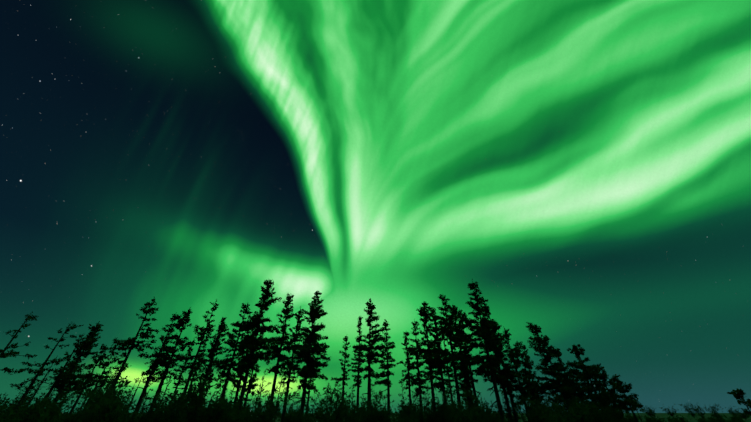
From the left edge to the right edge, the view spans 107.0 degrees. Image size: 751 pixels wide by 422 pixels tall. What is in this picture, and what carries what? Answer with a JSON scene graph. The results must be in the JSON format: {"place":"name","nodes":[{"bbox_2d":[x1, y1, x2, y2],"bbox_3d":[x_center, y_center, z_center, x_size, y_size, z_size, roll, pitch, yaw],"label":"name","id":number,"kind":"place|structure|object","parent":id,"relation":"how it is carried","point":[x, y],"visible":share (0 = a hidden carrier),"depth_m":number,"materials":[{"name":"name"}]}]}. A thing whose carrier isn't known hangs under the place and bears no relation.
{"place":"outdoors","nodes":[
{"label":"outdoors","id":0,"kind":"place"},
{"bbox_2d":[0,393,31,413],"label":"bush","id":1,"kind":"object","parent":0,"point":[26,398],"visible":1,"depth_m":11.23,"materials":[{"name":"black plant"}]},
{"bbox_2d":[0,0,750,412],"label":"sky","id":2,"kind":"structure","parent":0,"point":[586,164],"materials":[{"name":"green"}]},
{"bbox_2d":[3,413,750,421],"bbox_3d":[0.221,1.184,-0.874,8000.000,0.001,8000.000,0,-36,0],"label":"ground","id":3,"kind":"structure","parent":0,"point":[685,415],"depth_m":135.48,"materials":[{"name":"black"}]},
{"bbox_2d":[0,311,38,374],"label":"pine","id":4,"kind":"object","parent":3,"relation":"on","point":[8,354],"visible":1,"depth_m":19.87,"materials":[{"name":"black plant"}]},
{"bbox_2d":[10,358,46,403],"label":"tree","id":5,"kind":"object","parent":3,"relation":"on","point":[18,388],"visible":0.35,"depth_m":34.67,"materials":[{"name":"black plant"}]},
{"bbox_2d":[0,393,58,421],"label":"bush","id":6,"kind":"object","parent":3,"relation":"on","point":[15,415],"visible":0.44,"depth_m":13.72,"materials":[{"name":"black plant"}]},
{"bbox_2d":[16,355,57,408],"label":"tree","id":7,"kind":"object","parent":3,"relation":"on","point":[31,399],"visible":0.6,"depth_m":29.43,"materials":[{"name":"black plant"}]},
{"bbox_2d":[4,396,71,421],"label":"bush","id":8,"kind":"object","parent":3,"relation":"on","point":[32,414],"visible":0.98,"depth_m":9.66,"materials":[{"name":"black plant"}]},
{"bbox_2d":[10,321,83,412],"bbox_3d":[-25.205,12.650,21.564,4.115,7.830,2.527,24,-43,-30],"label":"pine","id":9,"kind":"object","parent":3,"relation":"on","point":[40,371],"visible":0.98,"depth_m":21.68,"materials":[{"name":"black plant"}]},
{"bbox_2d":[21,385,77,421],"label":"bush","id":10,"kind":"object","parent":3,"relation":"on","point":[61,396],"visible":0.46,"depth_m":15.22,"materials":[{"name":"black plant"}]},
{"bbox_2d":[46,335,87,397],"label":"pine","id":11,"kind":"object","parent":3,"relation":"on","point":[68,357],"visible":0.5,"depth_m":24.04,"materials":[{"name":"black plant"}]},
{"bbox_2d":[52,328,97,398],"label":"tree","id":12,"kind":"object","parent":3,"relation":"on","point":[75,370],"visible":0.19,"depth_m":30.09,"materials":[{"name":"black plant"}]},
{"bbox_2d":[53,321,103,403],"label":"tree","id":13,"kind":"object","parent":3,"relation":"on","point":[60,385],"visible":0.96,"depth_m":23.28,"materials":[{"name":"black plant"}]},
{"bbox_2d":[65,399,93,421],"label":"bush","id":14,"kind":"object","parent":3,"relation":"on","point":[72,416],"visible":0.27,"depth_m":19.41,"materials":[{"name":"black plant"}]},
{"bbox_2d":[66,344,107,416],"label":"tree","id":15,"kind":"object","parent":3,"relation":"on","point":[104,348],"visible":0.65,"depth_m":28.16,"materials":[{"name":"black plant"}]},
{"bbox_2d":[78,350,119,411],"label":"pine","id":16,"kind":"object","parent":3,"relation":"on","point":[102,380],"visible":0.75,"depth_m":28.90,"materials":[{"name":"black plant"}]},
{"bbox_2d":[73,376,131,421],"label":"bush","id":17,"kind":"object","parent":3,"relation":"on","point":[110,392],"visible":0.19,"depth_m":12.86,"materials":[{"name":"black plant"}]},
{"bbox_2d":[77,374,136,421],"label":"bush","id":18,"kind":"object","parent":3,"relation":"on","point":[110,409],"visible":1,"depth_m":9.59,"materials":[{"name":"black plant"}]},
{"bbox_2d":[83,390,131,421],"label":"bush","id":19,"kind":"object","parent":3,"relation":"on","point":[111,404],"visible":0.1,"depth_m":16.02,"materials":[{"name":"black plant"}]},
{"bbox_2d":[101,365,120,392],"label":"tree","id":20,"kind":"object","parent":3,"relation":"on","point":[111,375],"visible":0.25,"depth_m":39.00,"materials":[{"name":"green plant"}]},
{"bbox_2d":[121,379,137,407],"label":"tree","id":21,"kind":"object","parent":3,"relation":"on","point":[131,394],"visible":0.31,"depth_m":40.41,"materials":[{"name":"black plant"}]},
{"bbox_2d":[112,401,155,421],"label":"bush","id":22,"kind":"object","parent":3,"relation":"on","point":[132,419],"visible":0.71,"depth_m":16.56,"materials":[{"name":"black plant"}]},
{"bbox_2d":[124,375,144,420],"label":"tree","id":23,"kind":"object","parent":3,"relation":"on","point":[134,394],"visible":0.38,"depth_m":32.58,"materials":[{"name":"black plant"}]},
{"bbox_2d":[108,296,164,389],"bbox_3d":[-20.463,12.331,23.182,3.766,10.249,3.142,-11,-38,15],"label":"pine","id":24,"kind":"object","parent":3,"relation":"on","point":[125,344],"visible":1,"depth_m":23.59,"materials":[{"name":"black plant"}]},
{"bbox_2d":[137,405,156,421],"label":"bush","id":25,"kind":"object","parent":3,"relation":"on","point":[146,417],"visible":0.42,"depth_m":21.15,"materials":[{"name":"black plant"}]},
{"bbox_2d":[135,336,169,418],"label":"tree","id":26,"kind":"object","parent":3,"relation":"on","point":[153,378],"visible":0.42,"depth_m":36.37,"materials":[{"name":"black plant"}]},
{"bbox_2d":[145,368,167,413],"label":"tree","id":27,"kind":"object","parent":3,"relation":"on","point":[157,388],"visible":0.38,"depth_m":35.64,"materials":[{"name":"black plant"}]},
{"bbox_2d":[132,312,181,416],"bbox_3d":[-20.244,14.550,25.958,3.498,9.920,2.674,-6,-36,8],"label":"pine","id":28,"kind":"object","parent":3,"relation":"on","point":[149,371],"visible":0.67,"depth_m":25.77,"materials":[{"name":"black plant"}]},
{"bbox_2d":[151,376,171,408],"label":"tree","id":29,"kind":"object","parent":3,"relation":"on","point":[165,390],"visible":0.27,"depth_m":39.00,"materials":[{"name":"black plant"}]},
{"bbox_2d":[145,390,180,421],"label":"bush","id":30,"kind":"object","parent":3,"relation":"on","point":[156,416],"visible":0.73,"depth_m":17.56,"materials":[{"name":"black plant"}]},
{"bbox_2d":[146,307,191,419],"bbox_3d":[-19.519,14.348,26.057,3.771,10.365,2.784,-30,-46,35],"label":"pine","id":31,"kind":"object","parent":3,"relation":"on","point":[172,350],"visible":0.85,"depth_m":26.26,"materials":[{"name":"black plant"}]},
{"bbox_2d":[153,379,199,421],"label":"bush","id":32,"kind":"object","parent":3,"relation":"on","point":[170,417],"visible":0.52,"depth_m":11.87,"materials":[{"name":"black plant"}]},
{"bbox_2d":[170,338,194,402],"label":"spruce","id":33,"kind":"object","parent":3,"relation":"on","point":[188,353],"visible":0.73,"depth_m":37.57,"materials":[{"name":"black plant"}]},
{"bbox_2d":[167,299,218,415],"bbox_3d":[-16.657,13.319,25.176,2.038,10.994,3.323,-17,-39,22],"label":"pine","id":34,"kind":"object","parent":3,"relation":"on","point":[202,333],"visible":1,"depth_m":25.73,"materials":[{"name":"black plant"}]},
{"bbox_2d":[181,336,208,416],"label":"spruce","id":35,"kind":"object","parent":3,"relation":"on","point":[203,351],"visible":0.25,"depth_m":33.40,"materials":[{"name":"black plant"}]},
{"bbox_2d":[171,369,239,421],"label":"bush","id":36,"kind":"object","parent":3,"relation":"on","point":[194,401],"visible":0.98,"depth_m":11.59,"materials":[{"name":"black plant"}]},
{"bbox_2d":[195,317,225,398],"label":"tree","id":37,"kind":"object","parent":3,"relation":"on","point":[213,344],"visible":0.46,"depth_m":30.56,"materials":[{"name":"black plant"}]},
{"bbox_2d":[197,323,229,397],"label":"pine","id":38,"kind":"object","parent":3,"relation":"on","point":[221,328],"visible":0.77,"depth_m":30.13,"materials":[{"name":"black plant"}]},
{"bbox_2d":[203,398,226,421],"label":"bush","id":39,"kind":"object","parent":3,"relation":"on","point":[214,402],"visible":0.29,"depth_m":12.04,"materials":[{"name":"black plant"}]},
{"bbox_2d":[208,395,240,411],"bbox_3d":[-11.305,15.277,20.728,2.562,2.611,2.558,0,-36,0],"label":"bush","id":40,"kind":"object","parent":3,"relation":"on","point":[227,401],"visible":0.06,"depth_m":21.06,"materials":[{"name":"black plant"}]},
{"bbox_2d":[207,396,251,421],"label":"bush","id":41,"kind":"object","parent":3,"relation":"on","point":[223,409],"visible":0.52,"depth_m":12.02,"materials":[{"name":"black plant"}]},
{"bbox_2d":[213,303,254,407],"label":"pine","id":42,"kind":"object","parent":3,"relation":"on","point":[228,375],"visible":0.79,"depth_m":26.78,"materials":[{"name":"black plant"}]},
{"bbox_2d":[229,311,258,406],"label":"pine","id":43,"kind":"object","parent":3,"relation":"on","point":[240,377],"visible":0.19,"depth_m":28.61,"materials":[{"name":"black plant"}]},
{"bbox_2d":[239,333,263,410],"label":"spruce","id":44,"kind":"object","parent":3,"relation":"on","point":[250,382],"visible":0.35,"depth_m":31.68,"materials":[{"name":"black plant"}]},
{"bbox_2d":[229,279,292,413],"bbox_3d":[-10.292,12.512,25.642,5.893,12.845,4.725,0,-36,0],"label":"pine","id":45,"kind":"object","parent":3,"relation":"on","point":[255,322],"visible":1,"depth_m":25.42,"materials":[{"name":"black plant"}]},
{"bbox_2d":[256,369,270,416],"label":"tree","id":46,"kind":"object","parent":3,"relation":"on","point":[263,396],"visible":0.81,"depth_m":54.42,"materials":[{"name":"black plant"}]},
{"bbox_2d":[230,384,300,421],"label":"bush","id":47,"kind":"object","parent":3,"relation":"on","point":[261,414],"visible":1,"depth_m":11.88,"materials":[{"name":"black plant"}]},
{"bbox_2d":[251,393,281,421],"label":"bush","id":48,"kind":"object","parent":3,"relation":"on","point":[268,409],"visible":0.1,"depth_m":18.34,"materials":[{"name":"black plant"}]},
{"bbox_2d":[260,293,299,409],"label":"pine","id":49,"kind":"object","parent":3,"relation":"on","point":[274,353],"visible":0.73,"depth_m":27.71,"materials":[{"name":"black plant"}]},
{"bbox_2d":[274,374,285,421],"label":"tree","id":50,"kind":"object","parent":3,"relation":"on","point":[279,392],"visible":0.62,"depth_m":45.14,"materials":[{"name":"black plant"}]},
{"bbox_2d":[280,407,297,421],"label":"bush","id":51,"kind":"object","parent":3,"relation":"on","point":[290,413],"visible":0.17,"depth_m":29.26,"materials":[{"name":"black plant"}]},
{"bbox_2d":[284,408,297,421],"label":"bush","id":52,"kind":"object","parent":3,"relation":"on","point":[290,420],"visible":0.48,"depth_m":27.35,"materials":[{"name":"black plant"}]},
{"bbox_2d":[278,308,304,421],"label":"pine","id":53,"kind":"object","parent":3,"relation":"on","point":[289,365],"visible":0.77,"depth_m":29.39,"materials":[{"name":"black plant"}]},
{"bbox_2d":[277,408,315,421],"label":"bush","id":54,"kind":"object","parent":3,"relation":"on","point":[298,416],"visible":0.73,"depth_m":16.92,"materials":[{"name":"black plant"}]},
{"bbox_2d":[297,318,316,405],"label":"spruce","id":55,"kind":"object","parent":3,"relation":"on","point":[312,341],"visible":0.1,"depth_m":32.56,"materials":[{"name":"black plant"}]},
{"bbox_2d":[288,291,330,418],"bbox_3d":[-6.244,13.901,27.171,3.738,12.392,5.484,0,-36,0],"label":"pine","id":56,"kind":"object","parent":3,"relation":"on","point":[304,348],"visible":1,"depth_m":27.03,"materials":[{"name":"black plant"}]},
{"bbox_2d":[301,340,321,414],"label":"spruce","id":57,"kind":"object","parent":3,"relation":"on","point":[312,380],"visible":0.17,"depth_m":40.09,"materials":[{"name":"black plant"}]},
{"bbox_2d":[308,392,347,421],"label":"bush","id":58,"kind":"object","parent":3,"relation":"on","point":[319,404],"visible":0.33,"depth_m":15.80,"materials":[{"name":"black plant"}]},
{"bbox_2d":[301,381,358,421],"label":"bush","id":59,"kind":"object","parent":3,"relation":"on","point":[317,413],"visible":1,"depth_m":12.60,"materials":[{"name":"black plant"}]},
{"bbox_2d":[331,336,350,400],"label":"tree","id":60,"kind":"object","parent":3,"relation":"on","point":[344,377],"visible":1,"depth_m":31.41,"materials":[{"name":"black plant"}]},
{"bbox_2d":[327,395,355,421],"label":"bush","id":61,"kind":"object","parent":3,"relation":"on","point":[349,411],"visible":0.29,"depth_m":27.67,"materials":[{"name":"black plant"}]},
{"bbox_2d":[348,316,363,412],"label":"spruce","id":62,"kind":"object","parent":3,"relation":"on","point":[357,377],"visible":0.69,"depth_m":43.43,"materials":[{"name":"black plant"}]},
{"bbox_2d":[345,390,383,421],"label":"bush","id":63,"kind":"object","parent":3,"relation":"on","point":[361,411],"visible":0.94,"depth_m":13.61,"materials":[{"name":"black plant"}]},
{"bbox_2d":[352,298,394,417],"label":"pine","id":64,"kind":"object","parent":3,"relation":"on","point":[370,349],"visible":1,"depth_m":27.83,"materials":[{"name":"black plant"}]},
{"bbox_2d":[359,400,396,421],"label":"bush","id":65,"kind":"object","parent":3,"relation":"on","point":[382,417],"visible":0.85,"depth_m":14.06,"materials":[{"name":"black plant"}]},
{"bbox_2d":[373,319,395,421],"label":"tree","id":66,"kind":"object","parent":3,"relation":"on","point":[387,382],"visible":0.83,"depth_m":30.46,"materials":[{"name":"black plant"}]},
{"bbox_2d":[395,406,419,420],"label":"bush","id":67,"kind":"object","parent":3,"relation":"on","point":[402,417],"visible":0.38,"depth_m":16.71,"materials":[{"name":"black plant"}]},
{"bbox_2d":[396,331,420,407],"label":"tree","id":68,"kind":"object","parent":3,"relation":"on","point":[407,362],"visible":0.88,"depth_m":32.08,"materials":[{"name":"black plant"}]},
{"bbox_2d":[398,400,422,421],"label":"bush","id":69,"kind":"object","parent":3,"relation":"on","point":[409,409],"visible":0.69,"depth_m":16.86,"materials":[{"name":"black plant"}]},
{"bbox_2d":[404,398,421,413],"bbox_3d":[3.452,19.209,26.286,2.266,2.781,2.419,0,-36,0],"label":"bush","id":70,"kind":"object","parent":3,"relation":"on","point":[413,404],"visible":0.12,"depth_m":26.49,"materials":[{"name":"black plant"}]},
{"bbox_2d":[405,321,430,421],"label":"pine","id":71,"kind":"object","parent":3,"relation":"on","point":[418,381],"visible":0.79,"depth_m":31.88,"materials":[{"name":"black plant"}]},
{"bbox_2d":[423,383,431,418],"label":"young pine","id":72,"kind":"object","parent":3,"relation":"on","point":[428,399],"visible":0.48,"depth_m":57.40,"materials":[{"name":"black plant"}]},
{"bbox_2d":[412,301,444,411],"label":"pine","id":73,"kind":"object","parent":3,"relation":"on","point":[426,315],"visible":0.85,"depth_m":28.65,"materials":[{"name":"black plant"}]},
{"bbox_2d":[420,395,448,421],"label":"bush","id":74,"kind":"object","parent":3,"relation":"on","point":[433,416],"visible":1,"depth_m":22.16,"materials":[{"name":"black plant"}]},
{"bbox_2d":[420,307,452,408],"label":"pine","id":75,"kind":"object","parent":3,"relation":"on","point":[440,384],"visible":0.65,"depth_m":30.40,"materials":[{"name":"black plant"}]},
{"bbox_2d":[436,402,450,421],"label":"bush","id":76,"kind":"object","parent":3,"relation":"on","point":[438,406],"visible":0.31,"depth_m":24.96,"materials":[{"name":"black plant"}]},
{"bbox_2d":[424,294,469,405],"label":"pine","id":77,"kind":"object","parent":3,"relation":"on","point":[453,358],"visible":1,"depth_m":27.15,"materials":[{"name":"black plant"}]},
{"bbox_2d":[441,333,455,403],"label":"tree","id":78,"kind":"object","parent":3,"relation":"on","point":[445,356],"visible":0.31,"depth_m":42.20,"materials":[{"name":"black plant"}]},
{"bbox_2d":[435,393,485,421],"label":"bush","id":79,"kind":"object","parent":3,"relation":"on","point":[467,417],"visible":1,"depth_m":12.71,"materials":[{"name":"black plant"}]},
{"bbox_2d":[446,304,475,413],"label":"pine","id":80,"kind":"object","parent":3,"relation":"on","point":[459,331],"visible":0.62,"depth_m":28.91,"materials":[{"name":"black plant"}]},
{"bbox_2d":[455,370,476,407],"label":"tree","id":81,"kind":"object","parent":3,"relation":"on","point":[462,389],"visible":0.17,"depth_m":33.23,"materials":[{"name":"black plant"}]},
{"bbox_2d":[443,382,496,421],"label":"bush","id":82,"kind":"object","parent":3,"relation":"on","point":[466,396],"visible":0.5,"depth_m":17.02,"materials":[{"name":"black plant"}]},
{"bbox_2d":[457,309,484,414],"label":"pine","id":83,"kind":"object","parent":3,"relation":"on","point":[473,358],"visible":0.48,"depth_m":28.65,"materials":[{"name":"black plant"}]},
{"bbox_2d":[457,279,504,421],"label":"pine","id":84,"kind":"object","parent":3,"relation":"on","point":[488,344],"visible":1,"depth_m":25.12,"materials":[{"name":"black plant"}]},
{"bbox_2d":[483,403,506,416],"bbox_3d":[11.090,19.006,25.563,2.293,2.262,1.966,-27,-44,32],"label":"bush","id":85,"kind":"object","parent":3,"relation":"on","point":[493,410],"visible":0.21,"depth_m":25.80,"materials":[{"name":"black plant"}]},
{"bbox_2d":[471,299,519,421],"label":"pine","id":86,"kind":"object","parent":3,"relation":"on","point":[503,380],"visible":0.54,"depth_m":26.70,"materials":[{"name":"black plant"}]},
{"bbox_2d":[481,406,510,421],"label":"bush","id":87,"kind":"object","parent":3,"relation":"on","point":[495,418],"visible":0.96,"depth_m":16.54,"materials":[{"name":"black plant"}]},
{"bbox_2d":[483,321,525,421],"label":"pine","id":88,"kind":"object","parent":3,"relation":"on","point":[512,376],"visible":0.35,"depth_m":26.66,"materials":[{"name":"black plant"}]},
{"bbox_2d":[492,398,519,421],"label":"bush","id":89,"kind":"object","parent":3,"relation":"on","point":[506,413],"visible":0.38,"depth_m":25.77,"materials":[{"name":"black plant"}]},
{"bbox_2d":[501,326,536,421],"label":"pine","id":90,"kind":"object","parent":3,"relation":"on","point":[513,352],"visible":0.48,"depth_m":28.27,"materials":[{"name":"black plant"}]},
{"bbox_2d":[521,344,541,402],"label":"tree","id":91,"kind":"object","parent":3,"relation":"on","point":[529,367],"visible":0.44,"depth_m":32.46,"materials":[{"name":"black plant"}]},
{"bbox_2d":[515,394,553,421],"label":"bush","id":92,"kind":"object","parent":3,"relation":"on","point":[529,417],"visible":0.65,"depth_m":19.80,"materials":[{"name":"black plant"}]},
{"bbox_2d":[513,341,558,405],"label":"pine","id":93,"kind":"object","parent":3,"relation":"on","point":[517,344],"visible":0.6,"depth_m":27.84,"materials":[{"name":"black plant"}]},
{"bbox_2d":[511,393,567,421],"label":"bush","id":94,"kind":"object","parent":3,"relation":"on","point":[531,409],"visible":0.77,"depth_m":18.01,"materials":[{"name":"black plant"}]},
{"bbox_2d":[526,399,555,419],"bbox_3d":[12.890,15.782,21.223,2.938,2.440,2.022,15,-38,-19],"label":"bush","id":95,"kind":"object","parent":3,"relation":"on","point":[544,403],"visible":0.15,"depth_m":21.34,"materials":[{"name":"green plant"}]},
{"bbox_2d":[522,322,592,418],"bbox_3d":[15.323,14.032,23.991,4.502,8.448,4.276,21,-41,-27],"label":"pine","id":96,"kind":"object","parent":3,"relation":"on","point":[566,384],"visible":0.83,"depth_m":23.65,"materials":[{"name":"black plant"}]},
{"bbox_2d":[575,349,597,394],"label":"tree","id":97,"kind":"object","parent":3,"relation":"on","point":[578,357],"visible":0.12,"depth_m":36.79,"materials":[{"name":"black plant"}]},
{"bbox_2d":[550,347,623,414],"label":"pine","id":98,"kind":"object","parent":3,"relation":"on","point":[573,376],"visible":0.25,"depth_m":24.95,"materials":[{"name":"black plant"}]},
{"bbox_2d":[566,344,618,420],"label":"pine","id":99,"kind":"object","parent":3,"relation":"on","point":[585,375],"visible":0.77,"depth_m":23.62,"materials":[{"name":"black plant"}]},
{"bbox_2d":[587,363,643,421],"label":"pine","id":100,"kind":"object","parent":3,"relation":"on","point":[611,392],"visible":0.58,"depth_m":24.47,"materials":[{"name":"black plant"}]},
{"bbox_2d":[608,378,641,421],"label":"tree","id":101,"kind":"object","parent":3,"relation":"on","point":[625,390],"visible":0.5,"depth_m":25.41,"materials":[{"name":"black plant"}]},
{"bbox_2d":[643,405,653,416],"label":"bush","id":102,"kind":"object","parent":3,"relation":"on","point":[649,414],"visible":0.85,"depth_m":95.45,"materials":[{"name":"green plant"}]},
{"bbox_2d":[644,415,658,421],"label":"bush","id":103,"kind":"object","parent":3,"relation":"on","point":[648,418],"visible":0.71,"depth_m":29.97,"materials":[{"name":"green plant"}]},
{"bbox_2d":[653,416,666,421],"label":"bush","id":104,"kind":"object","parent":3,"relation":"on","point":[660,419],"visible":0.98,"depth_m":21.30,"materials":[{"name":"black plant"}]},
{"bbox_2d":[659,404,677,417],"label":"bush","id":105,"kind":"object","parent":3,"relation":"on","point":[671,413],"visible":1,"depth_m":97.78,"materials":[{"name":"green plant"}]},
{"bbox_2d":[679,403,697,417],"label":"bush","id":106,"kind":"object","parent":3,"relation":"on","point":[690,411],"visible":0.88,"depth_m":92.11,"materials":[{"name":"black plant"}]},
{"bbox_2d":[686,405,706,417],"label":"bush","id":107,"kind":"object","parent":3,"relation":"on","point":[697,409],"visible":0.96,"depth_m":84.33,"materials":[{"name":"black plant"}]},
{"bbox_2d":[705,404,722,417],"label":"bush","id":108,"kind":"object","parent":3,"relation":"on","point":[713,409],"visible":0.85,"depth_m":67.84,"materials":[{"name":"green plant"}]},
{"bbox_2d":[703,412,730,421],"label":"bush","id":109,"kind":"object","parent":3,"relation":"on","point":[721,418],"visible":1,"depth_m":19.68,"materials":[{"name":"green plant"}]},
{"bbox_2d":[725,406,749,419],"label":"bush","id":110,"kind":"object","parent":3,"relation":"on","point":[742,414],"visible":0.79,"depth_m":68.44,"materials":[{"name":"black plant"}]},
{"bbox_2d":[727,388,750,417],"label":"tree","id":111,"kind":"object","parent":3,"relation":"on","point":[738,394],"visible":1,"depth_m":14.61,"materials":[{"name":"black plant"}]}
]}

